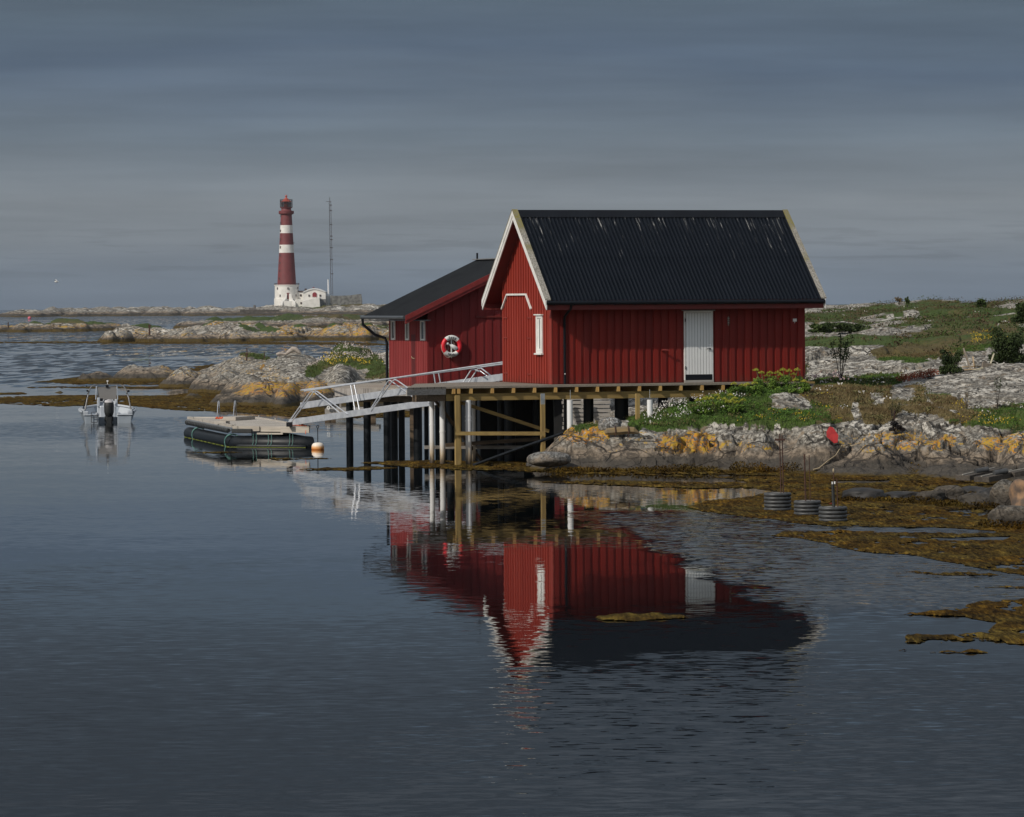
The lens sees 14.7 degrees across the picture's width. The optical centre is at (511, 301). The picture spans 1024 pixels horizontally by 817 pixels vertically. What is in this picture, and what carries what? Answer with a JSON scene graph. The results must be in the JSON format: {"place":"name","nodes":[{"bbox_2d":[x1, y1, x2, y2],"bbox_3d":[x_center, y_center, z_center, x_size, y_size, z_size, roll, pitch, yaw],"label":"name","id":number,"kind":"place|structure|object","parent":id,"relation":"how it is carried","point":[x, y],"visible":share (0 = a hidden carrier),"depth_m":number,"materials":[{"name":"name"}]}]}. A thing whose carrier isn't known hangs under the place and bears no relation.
{"place":"outdoors","nodes":[
{"label":"outdoors","id":0,"kind":"place"},
{"bbox_2d":[0,318,119,331],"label":"islet","id":1,"kind":"object","parent":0,"point":[65,325],"visible":0.47,"depth_m":723.46,"materials":[{"name":"grey stone"}]},
{"bbox_2d":[98,320,388,342],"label":"islet","id":2,"kind":"object","parent":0,"point":[216,331],"visible":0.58,"depth_m":515.41,"materials":[{"name":"grey stone"}]},
{"bbox_2d":[173,313,388,328],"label":"islet","id":3,"kind":"object","parent":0,"point":[318,321],"visible":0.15,"depth_m":795.60,"materials":[{"name":"grey stone"}]},
{"bbox_2d":[0,304,845,316],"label":"lighthouse island","id":4,"kind":"structure","parent":0,"point":[335,309],"depth_m":1662.99,"materials":[{"name":"grey stone"}]},
{"bbox_2d":[240,310,278,312],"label":"stone jetty","id":5,"kind":"object","parent":4,"relation":"on","point":[251,311],"visible":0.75,"depth_m":1632.90,"materials":[{"name":"grey stone"}]},
{"bbox_2d":[274,195,298,306],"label":"lighthouse","id":6,"kind":"object","parent":4,"relation":"on","point":[286,289],"visible":0.98,"depth_m":1697.17,"materials":[{"name":"red paint"}]},
{"bbox_2d":[295,289,306,306],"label":"link house","id":7,"kind":"structure","parent":4,"relation":"on","point":[298,301],"depth_m":1693.00,"materials":[{"name":"white paint"}]},
{"bbox_2d":[302,287,326,307],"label":"vaulted white house","id":8,"kind":"structure","parent":4,"relation":"on","point":[313,297],"depth_m":1691.60,"materials":[{"name":"paint"}]},
{"bbox_2d":[328,279,329,304],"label":"flag pole","id":9,"kind":"object","parent":4,"relation":"on","point":[328,293],"visible":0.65,"depth_m":1695.72,"materials":[{"name":"white metal"}]},
{"bbox_2d":[326,197,332,295],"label":"lattice mast","id":10,"kind":"object","parent":4,"relation":"on","point":[331,239],"visible":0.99,"depth_m":1699.92,"materials":[{"name":"grey metal"}]},
{"bbox_2d":[330,294,361,304],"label":"enclosure wall","id":11,"kind":"structure","parent":4,"relation":"on","point":[348,299],"depth_m":1692.94,"materials":[{"name":"stone"}]},
{"bbox_2d":[0,304,1023,816],"bbox_3d":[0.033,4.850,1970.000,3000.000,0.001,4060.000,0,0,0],"label":"sea water","id":12,"kind":"structure","parent":0,"point":[186,630],"depth_m":57.04,"materials":[{"name":"blue liquid"}]},
{"bbox_2d":[78,380,135,423],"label":"motor boat","id":13,"kind":"object","parent":12,"relation":"on","point":[107,408],"visible":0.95,"depth_m":163.41,"materials":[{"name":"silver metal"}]},
{"bbox_2d":[55,343,388,407],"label":"lichen covered rocks","id":14,"kind":"object","parent":12,"relation":"in","point":[239,379],"visible":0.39,"depth_m":214.97,"materials":[{"name":"grey stone"}]},
{"bbox_2d":[276,347,301,355],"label":"driftwood","id":15,"kind":"object","parent":14,"relation":"on","point":[292,349],"visible":1,"depth_m":242.91,"materials":[{"name":"beige wood"}]},
{"bbox_2d":[239,342,388,378],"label":"rock turf","id":16,"kind":"structure","parent":14,"relation":"on","point":[319,367],"depth_m":232.66,"materials":[{"name":"green plant"}]},
{"bbox_2d":[305,341,382,365],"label":"white thrift","id":17,"kind":"object","parent":14,"relation":"on","point":[307,364],"visible":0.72,"depth_m":242.50,"materials":[{"name":"white plant"}]},
{"bbox_2d":[318,352,382,363],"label":"yellow trefoil","id":18,"kind":"object","parent":14,"relation":"on","point":[345,359],"visible":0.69,"depth_m":233.28,"materials":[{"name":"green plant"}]},
{"bbox_2d":[184,400,313,447],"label":"pontoon raft","id":19,"kind":"object","parent":12,"relation":"on","point":[266,432],"visible":0.98,"depth_m":135.24,"materials":[{"name":"grey plastic"}]},
{"bbox_2d":[288,362,502,424],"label":"gangway","id":20,"kind":"object","parent":19,"relation":"on","point":[367,396],"visible":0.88,"depth_m":130.86,"materials":[{"name":"metal"}]},
{"bbox_2d":[312,425,323,449],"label":"mooring buoy","id":21,"kind":"object","parent":12,"relation":"on","point":[317,445],"visible":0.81,"depth_m":131.51,"materials":[{"name":"paint"}]},
{"bbox_2d":[325,406,378,419],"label":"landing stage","id":22,"kind":"object","parent":12,"relation":"in","point":[329,410],"visible":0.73,"depth_m":165.10,"materials":[{"name":"grey wood"}]},
{"bbox_2d":[0,341,1023,652],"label":"seaweed","id":23,"kind":"object","parent":12,"relation":"on","point":[866,511],"visible":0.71,"depth_m":93.12,"materials":[{"name":"brown plant"}]},
{"bbox_2d":[472,432,562,465],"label":"black pipe","id":24,"kind":"object","parent":23,"relation":"on","point":[517,449],"visible":1,"depth_m":117.17,"materials":[{"name":"plastic"}]},
{"bbox_2d":[955,467,1023,481],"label":"boulder","id":25,"kind":"object","parent":23,"relation":"on","point":[986,474],"visible":1,"depth_m":103.67,"materials":[{"name":"grey stone"}]},
{"bbox_2d":[764,434,791,510],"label":"mooring weight","id":26,"kind":"object","parent":12,"relation":"in","point":[776,501],"visible":0.88,"depth_m":91.33,"materials":[{"name":"concrete"}]},
{"bbox_2d":[794,454,820,514],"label":"mooring weight","id":27,"kind":"object","parent":12,"relation":"in","point":[806,507],"visible":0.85,"depth_m":89.33,"materials":[{"name":"concrete"}]},
{"bbox_2d":[818,468,846,521],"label":"mooring weight","id":28,"kind":"object","parent":12,"relation":"in","point":[833,512],"visible":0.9,"depth_m":86.66,"materials":[{"name":"concrete"}]},
{"bbox_2d":[842,487,886,499],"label":"boulder","id":29,"kind":"object","parent":12,"relation":"in","point":[863,492],"visible":0.62,"depth_m":96.04,"materials":[{"name":"grey stone"}]},
{"bbox_2d":[885,491,918,497],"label":"boulder","id":30,"kind":"object","parent":12,"relation":"in","point":[897,494],"visible":0.43,"depth_m":96.77,"materials":[{"name":"grey stone"}]},
{"bbox_2d":[915,491,944,500],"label":"boulder","id":31,"kind":"object","parent":12,"relation":"in","point":[936,495],"visible":0.57,"depth_m":95.13,"materials":[{"name":"grey stone"}]},
{"bbox_2d":[933,485,966,499],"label":"boulder","id":32,"kind":"object","parent":12,"relation":"in","point":[953,491],"visible":0.48,"depth_m":95.75,"materials":[{"name":"grey stone"}]},
{"bbox_2d":[962,486,984,492],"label":"boulder","id":33,"kind":"object","parent":12,"relation":"in","point":[976,489],"visible":0.25,"depth_m":96.96,"materials":[{"name":"grey stone"}]},
{"bbox_2d":[958,493,990,505],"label":"boulder","id":34,"kind":"object","parent":12,"relation":"in","point":[968,498],"visible":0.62,"depth_m":92.78,"materials":[{"name":"grey stone"}]},
{"bbox_2d":[979,487,991,495],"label":"boulder","id":35,"kind":"object","parent":12,"relation":"in","point":[986,491],"visible":0.17,"depth_m":93.86,"materials":[{"name":"grey stone"}]},
{"bbox_2d":[989,479,1012,505],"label":"boulder","id":36,"kind":"object","parent":12,"relation":"in","point":[999,492],"visible":0.39,"depth_m":91.95,"materials":[{"name":"grey stone"}]},
{"bbox_2d":[987,505,1023,525],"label":"boulder","id":37,"kind":"object","parent":12,"relation":"in","point":[1011,513],"visible":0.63,"depth_m":84.55,"materials":[{"name":"grey stone"}]},
{"bbox_2d":[1009,479,1023,505],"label":"boulder","id":38,"kind":"object","parent":12,"relation":"in","point":[1016,492],"visible":0.47,"depth_m":90.23,"materials":[{"name":"beige stone"}]},
{"bbox_2d":[0,0,1023,309],"label":"sky","id":39,"kind":"structure","parent":0,"point":[150,150],"materials":[{"name":"grey"}]},
{"bbox_2d":[526,299,1023,480],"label":"rocky shore","id":40,"kind":"structure","parent":0,"point":[936,445],"depth_m":115.54,"materials":[{"name":"grey stone"}]},
{"bbox_2d":[327,383,580,446],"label":"plank quay","id":41,"kind":"structure","parent":40,"relation":"on","point":[394,427],"depth_m":133.91,"materials":[{"name":"brown wood"}]},
{"bbox_2d":[360,253,502,385],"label":"red shed","id":42,"kind":"structure","parent":41,"relation":"on","point":[425,320],"depth_m":135.11,"materials":[{"name":"paint"}]},
{"bbox_2d":[391,321,395,339],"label":"window","id":43,"kind":"structure","parent":42,"relation":"in","point":[393,337],"depth_m":138.09,"materials":[{"name":"white paint"}]},
{"bbox_2d":[405,323,408,339],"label":"window","id":44,"kind":"structure","parent":42,"relation":"in","point":[406,325],"depth_m":136.59,"materials":[{"name":"white paint"}]},
{"bbox_2d":[411,335,415,385],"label":"door","id":45,"kind":"structure","parent":42,"relation":"in","point":[413,365],"depth_m":135.99,"materials":[{"name":"wood"}]},
{"bbox_2d":[420,321,424,340],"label":"window","id":46,"kind":"structure","parent":42,"relation":"in","point":[422,323],"depth_m":134.96,"materials":[{"name":"white paint"}]},
{"bbox_2d":[441,335,461,357],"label":"life ring","id":47,"kind":"object","parent":42,"relation":"attached to","point":[458,348],"visible":1,"depth_m":134.58,"materials":[{"name":"red plastic"}]},
{"bbox_2d":[527,451,570,466],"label":"ledge stone","id":48,"kind":"object","parent":40,"relation":"on","point":[548,459],"visible":1,"depth_m":113.46,"materials":[{"name":"grey stone"}]},
{"bbox_2d":[562,398,610,428],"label":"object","id":49,"kind":"structure","parent":40,"relation":"on","point":[595,410],"depth_m":132.24,"materials":[{"name":"white wood"}]},
{"bbox_2d":[598,417,621,430],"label":"lichened stone","id":50,"kind":"object","parent":40,"relation":"on","point":[604,423],"visible":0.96,"depth_m":115.73,"materials":[{"name":"grey stone"}]},
{"bbox_2d":[406,381,814,464],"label":"timber deck","id":51,"kind":"structure","parent":40,"relation":"on","point":[511,415],"depth_m":120.36,"materials":[{"name":"brown wood"}]},
{"bbox_2d":[481,209,826,383],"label":"boat house","id":52,"kind":"structure","parent":51,"relation":"on","point":[622,296],"depth_m":121.75,"materials":[{"name":"red paint"}]},
{"bbox_2d":[503,295,531,380],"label":"gable door","id":53,"kind":"structure","parent":52,"relation":"in","point":[516,295],"depth_m":122.97,"materials":[{"name":"red paint"}]},
{"bbox_2d":[534,314,542,354],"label":"window","id":54,"kind":"structure","parent":52,"relation":"in","point":[539,317],"depth_m":120.92,"materials":[{"name":"white paint"}]},
{"bbox_2d":[685,313,711,379],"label":"door","id":55,"kind":"structure","parent":52,"relation":"in","point":[698,326],"depth_m":121.48,"materials":[{"name":"white wood"}]},
{"bbox_2d":[604,425,638,436],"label":"mooring log","id":56,"kind":"object","parent":40,"relation":"on","point":[615,430],"visible":1,"depth_m":115.09,"materials":[{"name":"wood"}]},
{"bbox_2d":[644,389,723,422],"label":"white flowers","id":57,"kind":"object","parent":40,"relation":"on","point":[678,401],"visible":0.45,"depth_m":119.11,"materials":[{"name":"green plant"}]},
{"bbox_2d":[690,397,715,415],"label":"angelica plant","id":58,"kind":"object","parent":40,"relation":"on","point":[696,408],"visible":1,"depth_m":117.73,"materials":[{"name":"green plant"}]},
{"bbox_2d":[700,393,740,413],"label":"angelica plant","id":59,"kind":"object","parent":40,"relation":"on","point":[715,406],"visible":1,"depth_m":117.61,"materials":[{"name":"green plant"}]},
{"bbox_2d":[722,398,745,413],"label":"angelica plant","id":60,"kind":"object","parent":40,"relation":"on","point":[735,408],"visible":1,"depth_m":117.17,"materials":[{"name":"green plant"}]},
{"bbox_2d":[655,376,830,426],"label":"leafy herbs","id":61,"kind":"object","parent":40,"relation":"on","point":[753,412],"visible":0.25,"depth_m":117.32,"materials":[{"name":"green plant"}]},
{"bbox_2d":[726,381,764,395],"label":"angelica plant","id":62,"kind":"object","parent":40,"relation":"on","point":[747,390],"visible":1,"depth_m":118.80,"materials":[{"name":"green plant"}]},
{"bbox_2d":[752,368,782,390],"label":"angelica plant","id":63,"kind":"object","parent":40,"relation":"on","point":[772,384],"visible":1,"depth_m":119.76,"materials":[{"name":"green plant"}]},
{"bbox_2d":[776,367,803,387],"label":"angelica plant","id":64,"kind":"object","parent":40,"relation":"on","point":[785,379],"visible":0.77,"depth_m":121.47,"materials":[{"name":"green plant"}]},
{"bbox_2d":[565,341,1023,431],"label":"green grass","id":65,"kind":"structure","parent":40,"relation":"on","point":[906,358],"depth_m":117.89,"materials":[{"name":"green plant"}]},
{"bbox_2d":[787,378,810,393],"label":"angelica plant","id":66,"kind":"object","parent":40,"relation":"on","point":[806,386],"visible":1,"depth_m":119.69,"materials":[{"name":"green plant"}]},
{"bbox_2d":[797,361,807,382],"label":"seed stalk","id":67,"kind":"object","parent":40,"relation":"on","point":[805,375],"visible":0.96,"depth_m":120.80,"materials":[{"name":"brown plant"}]},
{"bbox_2d":[807,322,833,332],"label":"juniper bush","id":68,"kind":"object","parent":40,"relation":"on","point":[826,327],"visible":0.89,"depth_m":186.61,"materials":[{"name":"green plant"}]},
{"bbox_2d":[805,370,857,380],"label":"pink thrift","id":69,"kind":"object","parent":40,"relation":"on","point":[835,373],"visible":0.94,"depth_m":127.14,"materials":[{"name":"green plant"}]},
{"bbox_2d":[826,426,837,442],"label":"red board","id":70,"kind":"object","parent":40,"relation":"on","point":[832,434],"visible":1,"depth_m":112.20,"materials":[{"name":"paint"}]},
{"bbox_2d":[829,331,854,378],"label":"willow shrub","id":71,"kind":"object","parent":40,"relation":"on","point":[847,352],"visible":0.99,"depth_m":128.15,"materials":[{"name":"green plant"}]},
{"bbox_2d":[813,429,883,469],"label":"rope","id":72,"kind":"object","parent":40,"relation":"on","point":[840,448],"visible":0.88,"depth_m":111.96,"materials":[{"name":"fabric"}]},
{"bbox_2d":[832,322,865,333],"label":"juniper bush","id":73,"kind":"object","parent":40,"relation":"on","point":[845,327],"visible":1,"depth_m":178.74,"materials":[{"name":"green plant"}]},
{"bbox_2d":[720,371,1022,419],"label":"white clover","id":74,"kind":"object","parent":40,"relation":"on","point":[858,391],"visible":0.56,"depth_m":121.38,"materials":[{"name":"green plant"}]},
{"bbox_2d":[737,392,1020,423],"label":"yellow flowers","id":75,"kind":"object","parent":40,"relation":"on","point":[841,417],"visible":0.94,"depth_m":116.22,"materials":[{"name":"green plant"}]},
{"bbox_2d":[799,350,977,424],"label":"dry grass","id":76,"kind":"structure","parent":40,"relation":"on","point":[952,404],"depth_m":119.05,"materials":[{"name":"brown plant"}]},
{"bbox_2d":[888,397,902,420],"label":"fine herb","id":77,"kind":"object","parent":40,"relation":"on","point":[897,407],"visible":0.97,"depth_m":117.14,"materials":[{"name":"green plant"}]},
{"bbox_2d":[889,409,905,434],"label":"marker stick","id":78,"kind":"object","parent":40,"relation":"on","point":[895,424],"visible":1,"depth_m":113.98,"materials":[{"name":"metal"}]},
{"bbox_2d":[895,297,902,304],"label":"tall herb","id":79,"kind":"object","parent":40,"relation":"on","point":[899,299],"visible":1,"depth_m":311.25,"materials":[{"name":"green plant"}]},
{"bbox_2d":[904,296,909,307],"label":"tall herb","id":80,"kind":"object","parent":40,"relation":"on","point":[907,300],"visible":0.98,"depth_m":288.57,"materials":[{"name":"green plant"}]},
{"bbox_2d":[805,299,1023,354],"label":"heath","id":81,"kind":"object","parent":40,"relation":"on","point":[960,308],"visible":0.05,"depth_m":198.69,"materials":[{"name":"green plant"}]},
{"bbox_2d":[805,294,1023,347],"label":"crowberry clumps","id":82,"kind":"object","parent":40,"relation":"on","point":[942,332],"visible":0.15,"depth_m":207.50,"materials":[{"name":"green plant"}]},
{"bbox_2d":[805,296,1023,351],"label":"heather clumps","id":83,"kind":"object","parent":40,"relation":"on","point":[916,309],"visible":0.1,"depth_m":231.55,"materials":[{"name":"plant"}]},
{"bbox_2d":[895,368,938,381],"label":"sorrel","id":84,"kind":"object","parent":40,"relation":"on","point":[911,376],"visible":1,"depth_m":127.99,"materials":[{"name":"red plant"}]},
{"bbox_2d":[939,349,964,374],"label":"willow shrub","id":85,"kind":"object","parent":40,"relation":"on","point":[949,362],"visible":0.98,"depth_m":129.73,"materials":[{"name":"green plant"}]},
{"bbox_2d":[964,387,967,408],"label":"tall herb","id":86,"kind":"object","parent":40,"relation":"on","point":[966,397],"visible":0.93,"depth_m":117.53,"materials":[{"name":"green plant"}]},
{"bbox_2d":[963,348,970,368],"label":"plank","id":87,"kind":"object","parent":40,"relation":"on","point":[965,354],"visible":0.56,"depth_m":131.49,"materials":[{"name":"beige wood"}]},
{"bbox_2d":[974,299,986,307],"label":"willow shrub","id":88,"kind":"object","parent":40,"relation":"on","point":[981,302],"visible":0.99,"depth_m":242.69,"materials":[{"name":"green plant"}]},
{"bbox_2d":[982,362,993,366],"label":"plank","id":89,"kind":"object","parent":40,"relation":"on","point":[985,364],"visible":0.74,"depth_m":131.82,"materials":[{"name":"beige wood"}]},
{"bbox_2d":[970,329,1007,341],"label":"yellow bedstraw","id":90,"kind":"object","parent":40,"relation":"on","point":[981,335],"visible":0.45,"depth_m":156.92,"materials":[{"name":"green plant"}]},
{"bbox_2d":[994,375,1001,407],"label":"tall herb","id":91,"kind":"object","parent":40,"relation":"on","point":[999,386],"visible":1,"depth_m":116.73,"materials":[{"name":"green plant"}]},
{"bbox_2d":[987,324,1023,363],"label":"willow shrub","id":92,"kind":"object","parent":40,"relation":"on","point":[1009,347],"visible":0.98,"depth_m":133.45,"materials":[{"name":"green plant"}]},
{"bbox_2d":[1010,302,1023,323],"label":"willow shrub","id":93,"kind":"object","parent":40,"relation":"on","point":[1018,317],"visible":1,"depth_m":180.73,"materials":[{"name":"green plant"}]}
]}

